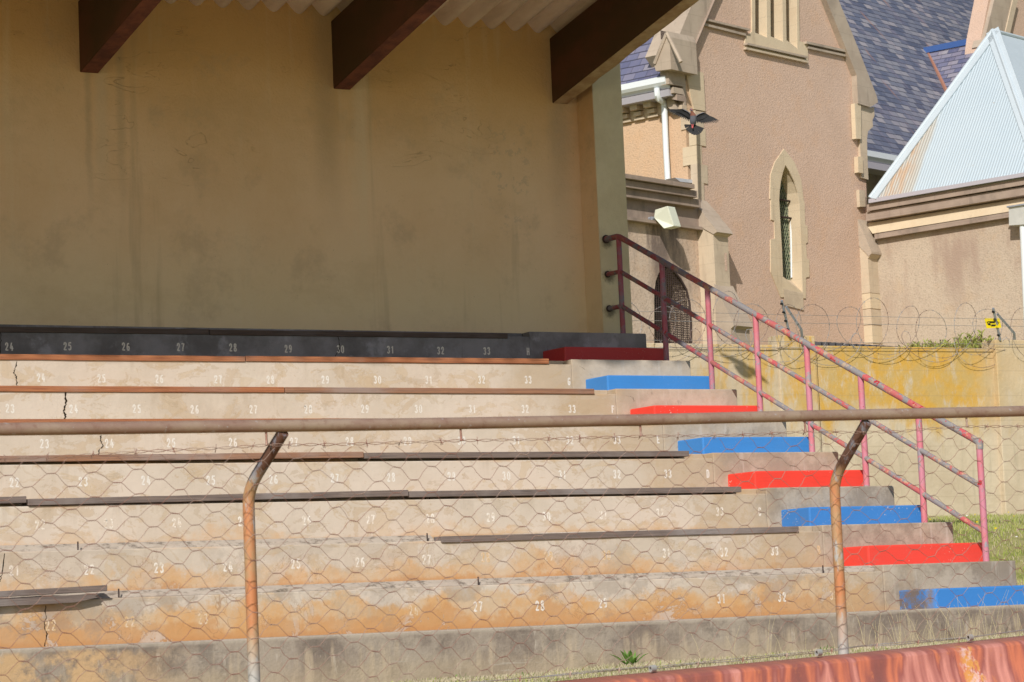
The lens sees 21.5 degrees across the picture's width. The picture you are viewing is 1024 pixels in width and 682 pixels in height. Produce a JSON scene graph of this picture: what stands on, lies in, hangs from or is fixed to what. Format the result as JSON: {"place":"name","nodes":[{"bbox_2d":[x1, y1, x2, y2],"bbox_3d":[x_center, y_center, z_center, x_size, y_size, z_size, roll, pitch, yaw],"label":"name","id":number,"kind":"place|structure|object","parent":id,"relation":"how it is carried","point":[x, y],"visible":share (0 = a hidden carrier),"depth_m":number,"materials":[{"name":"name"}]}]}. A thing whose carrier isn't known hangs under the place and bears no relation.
{"place":"outdoors","nodes":[
{"label":"outdoors","id":0,"kind":"place"},
{"bbox_2d":[668,108,717,134],"bbox_3d":[1.993,-2.420,29.702,0.558,0.283,0.166,-2,-6,-5],"label":"pigeon","id":1,"kind":"object","parent":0,"point":[692,127],"visible":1,"depth_m":29.69,"materials":[{"name":"grey"}]},
{"bbox_2d":[440,518,1023,681],"bbox_3d":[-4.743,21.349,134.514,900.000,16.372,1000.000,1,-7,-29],"label":"ground","id":2,"kind":"structure","parent":0,"point":[1020,538],"depth_m":23.79,"materials":[{"name":"soil"}]},
{"bbox_2d":[0,0,1023,681],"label":"grandstand","id":3,"kind":"object","parent":2,"relation":"on","point":[448,166],"visible":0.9,"depth_m":23.07,"materials":[{"name":"concrete"}]},
{"bbox_2d":[0,496,25,503],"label":"seat plank","id":4,"kind":"object","parent":3,"relation":"on","point":[17,500],"visible":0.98,"depth_m":18.28,"materials":[{"name":"wood"}]},
{"bbox_2d":[0,593,98,605],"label":"plank splinter","id":5,"kind":"object","parent":3,"relation":"on","point":[46,600],"visible":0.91,"depth_m":16.75,"materials":[{"name":"wood"}]},
{"bbox_2d":[0,585,106,596],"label":"seat plank","id":6,"kind":"object","parent":3,"relation":"on","point":[48,591],"visible":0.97,"depth_m":16.76,"materials":[{"name":"wood"}]},
{"bbox_2d":[0,327,208,333],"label":"seat plank","id":7,"kind":"object","parent":3,"relation":"on","point":[98,330],"visible":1,"depth_m":22.63,"materials":[{"name":"black wood"}]},
{"bbox_2d":[0,354,244,361],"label":"seat plank","id":8,"kind":"object","parent":3,"relation":"on","point":[117,357],"visible":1,"depth_m":21.90,"materials":[{"name":"brown wood"}]},
{"bbox_2d":[0,386,283,392],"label":"seat plank","id":9,"kind":"object","parent":3,"relation":"on","point":[136,389],"visible":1,"depth_m":21.16,"materials":[{"name":"brown wood"}]},
{"bbox_2d":[0,418,320,422],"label":"seat plank","id":10,"kind":"object","parent":3,"relation":"on","point":[53,420],"visible":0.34,"depth_m":20.22,"materials":[{"name":"brown wood"}]},
{"bbox_2d":[0,452,363,462],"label":"seat plank","id":11,"kind":"object","parent":3,"relation":"on","point":[211,456],"visible":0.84,"depth_m":19.69,"materials":[{"name":"brown wood"}]},
{"bbox_2d":[22,490,408,505],"bbox_3d":[-2.056,1.113,19.088,2.906,0.067,0.126,1,-7,-29],"label":"seat plank","id":12,"kind":"object","parent":3,"relation":"on","point":[207,498],"visible":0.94,"depth_m":18.97,"materials":[{"name":"wood"}]},
{"bbox_2d":[321,418,372,418],"bbox_3d":[-0.237,0.660,21.863,2.930,0.058,0.126,1,-7,-29],"label":"seat plank","id":13,"kind":"object","parent":3,"relation":"on","point":[346,418],"visible":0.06,"depth_m":21.20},
{"bbox_2d":[209,330,507,337],"bbox_3d":[-1.346,-0.055,23.871,2.928,0.056,0.126,1,-7,-29],"label":"seat plank","id":14,"kind":"object","parent":3,"relation":"on","point":[351,333],"visible":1,"depth_m":23.78,"materials":[{"name":"black wood"}]},
{"bbox_2d":[245,356,548,363],"bbox_3d":[-0.974,0.169,23.205,2.916,0.052,0.126,1,-7,-29],"label":"seat plank","id":15,"kind":"object","parent":3,"relation":"on","point":[397,360],"visible":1,"depth_m":23.13,"materials":[{"name":"brown wood"}]},
{"bbox_2d":[284,387,593,393],"bbox_3d":[-0.592,0.421,22.541,2.913,0.046,0.126,1,-7,-29],"label":"seat plank","id":16,"kind":"object","parent":3,"relation":"on","point":[431,390],"visible":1,"depth_m":22.47,"materials":[{"name":"brown wood"}]},
{"bbox_2d":[358,451,688,459],"bbox_3d":[0.131,0.898,21.193,2.930,0.049,0.126,1,-7,-29],"label":"seat plank","id":17,"kind":"object","parent":3,"relation":"on","point":[513,455],"visible":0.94,"depth_m":21.11,"materials":[{"name":"brown wood"}]},
{"bbox_2d":[402,487,741,497],"bbox_3d":[0.497,1.153,20.520,2.932,0.049,0.126,1,-7,-29],"label":"seat plank","id":18,"kind":"object","parent":3,"relation":"on","point":[561,492],"visible":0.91,"depth_m":20.43,"materials":[{"name":"wood"}]},
{"bbox_2d":[434,526,798,542],"bbox_3d":[0.815,1.425,19.818,3.074,0.056,0.126,1,-7,-29],"label":"seat plank","id":19,"kind":"object","parent":3,"relation":"on","point":[518,537],"visible":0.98,"depth_m":19.72,"materials":[{"name":"grey wood"}]},
{"bbox_2d":[602,234,989,560],"bbox_3d":[2.271,0.351,23.143,0.082,3.339,5.411,1,-7,-29],"label":"stair handrail","id":20,"kind":"object","parent":3,"relation":"on","point":[922,452],"visible":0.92,"depth_m":22.81,"materials":[{"name":"metal"}]},
{"bbox_2d":[0,406,1023,681],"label":"pitch fence","id":21,"kind":"object","parent":2,"relation":"on","point":[280,428],"visible":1,"depth_m":12.07,"materials":[{"name":"orange metal"}]},
{"bbox_2d":[610,650,647,664],"bbox_3d":[0.758,2.074,17.655,0.233,0.110,0.205,-6,-7,29],"label":"weed","id":22,"kind":"object","parent":2,"relation":"on","point":[632,659],"visible":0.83,"depth_m":17.61,"materials":[{"name":"green plant"}]},
{"bbox_2d":[385,632,1023,681],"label":"dry turf","id":23,"kind":"structure","parent":2,"relation":"on","point":[512,676],"depth_m":16.73,"materials":[{"name":"beige plant"}]},
{"bbox_2d":[553,636,1023,681],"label":"ramp edge","id":24,"kind":"object","parent":2,"relation":"on","point":[995,660],"visible":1,"depth_m":12.99,"materials":[{"name":"red paint"}]},
{"bbox_2d":[620,0,1023,346],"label":"church","id":25,"kind":"structure","parent":2,"relation":"on","point":[837,157],"depth_m":48.96,"materials":[{"name":"stone"}]},
{"bbox_2d":[648,206,680,228],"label":"floodlight","id":26,"kind":"object","parent":25,"relation":"attached to","point":[666,217],"visible":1,"depth_m":44.94,"materials":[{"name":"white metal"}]},
{"bbox_2d":[646,335,1023,516],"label":"boundary wall","id":27,"kind":"structure","parent":2,"relation":"on","point":[955,380],"depth_m":34.23,"materials":[{"name":"yellow paint"}]},
{"bbox_2d":[780,300,802,336],"bbox_3d":[3.458,-0.226,33.316,0.107,0.537,0.484,-8,-8,43],"label":"fence bracket","id":28,"kind":"object","parent":27,"relation":"attached to","point":[793,317],"visible":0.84,"depth_m":33.28,"materials":[{"name":"metal"}]},
{"bbox_2d":[632,290,1023,367],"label":"razor wire","id":29,"kind":"object","parent":27,"relation":"attached to","point":[827,315],"visible":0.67,"depth_m":33.64,"materials":[{"name":"silver metal"}]},
{"bbox_2d":[992,308,1015,340],"bbox_3d":[6.388,0.016,34.931,0.546,0.873,0.115,3,-8,-44],"label":"fence bracket","id":30,"kind":"object","parent":27,"relation":"attached to","point":[1005,323],"visible":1,"depth_m":34.91,"materials":[{"name":"metal"}]},
{"bbox_2d":[984,318,1000,327],"bbox_3d":[6.219,-0.229,34.813,0.267,0.132,0.007,1,-7,-29],"label":"warning sign","id":31,"kind":"object","parent":30,"relation":"attached to","point":[990,323],"visible":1,"depth_m":34.80,"materials":[{"name":"yellow metal"}]},
{"bbox_2d":[691,590,1023,656],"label":"straw stalks","id":32,"kind":"object","parent":2,"relation":"on","point":[920,631],"visible":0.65,"depth_m":18.71,"materials":[{"name":"beige plant"}]},
{"bbox_2d":[898,339,952,347],"bbox_3d":[5.425,1.163,35.130,0.476,2.436,0.757,1,-7,-29],"label":"shrub","id":33,"kind":"object","parent":2,"relation":"on","point":[917,344],"visible":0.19,"depth_m":35.15,"materials":[{"name":"green plant"}]},
{"bbox_2d":[928,338,969,347],"bbox_3d":[5.757,1.169,35.325,0.580,2.436,0.726,1,-7,-29],"label":"shrub","id":34,"kind":"object","parent":2,"relation":"on","point":[953,345],"visible":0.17,"depth_m":35.33,"materials":[{"name":"green plant"}]},
{"bbox_2d":[951,329,995,347],"bbox_3d":[6.176,1.116,35.543,0.676,2.551,0.762,1,-7,-29],"label":"shrub","id":35,"kind":"object","parent":2,"relation":"on","point":[974,343],"visible":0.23,"depth_m":35.48,"materials":[{"name":"green plant"}]},
{"bbox_2d":[928,512,1023,584],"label":"grass","id":36,"kind":"structure","parent":2,"relation":"on","point":[994,523],"depth_m":26.22,"materials":[{"name":"green plant"}]},
{"bbox_2d":[815,341,898,346],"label":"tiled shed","id":37,"kind":"structure","parent":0,"point":[829,344],"depth_m":35.52,"materials":[{"name":"tile"}]},
{"bbox_2d":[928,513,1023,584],"bbox_3d":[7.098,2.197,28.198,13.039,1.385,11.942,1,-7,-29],"label":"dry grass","id":38,"kind":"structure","parent":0,"point":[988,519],"depth_m":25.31,"materials":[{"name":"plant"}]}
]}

